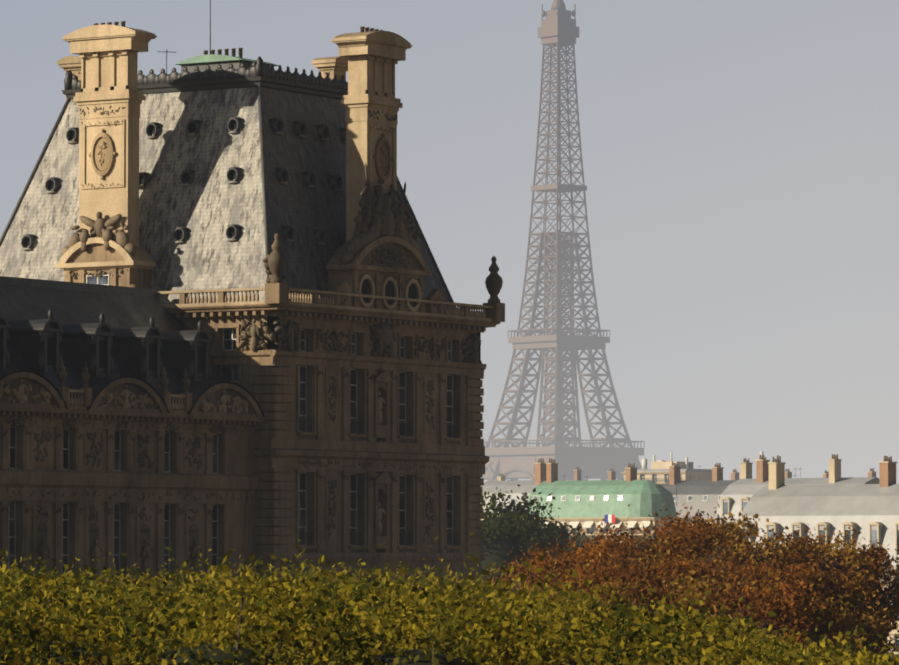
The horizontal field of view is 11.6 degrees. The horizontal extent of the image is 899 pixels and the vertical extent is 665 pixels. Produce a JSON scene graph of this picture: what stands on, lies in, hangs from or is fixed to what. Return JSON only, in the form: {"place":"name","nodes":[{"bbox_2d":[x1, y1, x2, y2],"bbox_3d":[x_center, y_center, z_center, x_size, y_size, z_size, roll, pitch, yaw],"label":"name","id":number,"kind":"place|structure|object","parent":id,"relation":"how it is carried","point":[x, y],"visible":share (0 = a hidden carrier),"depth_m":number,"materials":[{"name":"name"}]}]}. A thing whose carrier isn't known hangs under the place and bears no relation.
{"place":"outdoors","nodes":[
{"label":"outdoors","id":0,"kind":"place"},
{"bbox_2d":[0,276,264,585],"bbox_3d":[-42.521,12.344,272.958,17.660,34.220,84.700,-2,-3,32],"label":"palace wing","id":1,"kind":"structure","parent":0,"point":[131,418],"depth_m":292.73,"materials":[{"name":"beige stone"}]},
{"bbox_2d":[0,0,898,483],"label":"sky","id":2,"kind":"structure","parent":0,"point":[740,158],"materials":[{"name":"grey"}]},
{"bbox_2d":[481,451,898,660],"bbox_3d":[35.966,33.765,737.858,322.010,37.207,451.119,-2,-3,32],"label":"distant buildings","id":3,"kind":"structure","parent":0,"point":[777,495],"depth_m":625.89,"materials":[{"name":"stone"}]},
{"label":"ground","id":4,"kind":"structure","parent":0,"visible":0},
{"bbox_2d":[0,0,504,587],"bbox_3d":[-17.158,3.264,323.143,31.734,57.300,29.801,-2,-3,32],"label":"palace pavilion","id":5,"kind":"structure","parent":4,"relation":"on","point":[258,218],"depth_m":313.89,"materials":[{"name":"stone"}]},
{"bbox_2d":[0,507,897,664],"bbox_3d":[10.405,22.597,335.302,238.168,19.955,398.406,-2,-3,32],"label":"tree trunks","id":6,"kind":"object","parent":4,"relation":"on","point":[497,555],"visible":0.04,"depth_m":232.03,"materials":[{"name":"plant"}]},
{"bbox_2d":[0,532,898,664],"bbox_3d":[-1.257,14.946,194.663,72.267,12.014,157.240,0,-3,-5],"label":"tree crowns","id":7,"kind":"object","parent":6,"relation":"on","point":[193,613],"visible":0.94,"depth_m":130.86,"materials":[{"name":"green plant"}]},
{"bbox_2d":[481,481,830,563],"bbox_3d":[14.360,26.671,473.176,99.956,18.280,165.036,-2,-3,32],"label":"tree crowns","id":8,"kind":"object","parent":6,"relation":"attached to","point":[541,531],"visible":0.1,"depth_m":398.95,"materials":[{"name":"green plant"}]},
{"bbox_2d":[484,503,898,664],"bbox_3d":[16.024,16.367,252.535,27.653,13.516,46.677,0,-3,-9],"label":"autumn tree crowns","id":9,"kind":"object","parent":6,"relation":"on","point":[689,543],"visible":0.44,"depth_m":248.64,"materials":[{"name":"orange plant"}]},
{"bbox_2d":[481,0,644,482],"bbox_3d":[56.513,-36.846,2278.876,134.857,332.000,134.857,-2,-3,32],"label":"eiffel tower","id":10,"kind":"structure","parent":4,"relation":"on","point":[558,29],"depth_m":2272.31,"materials":[{"name":"metal"}]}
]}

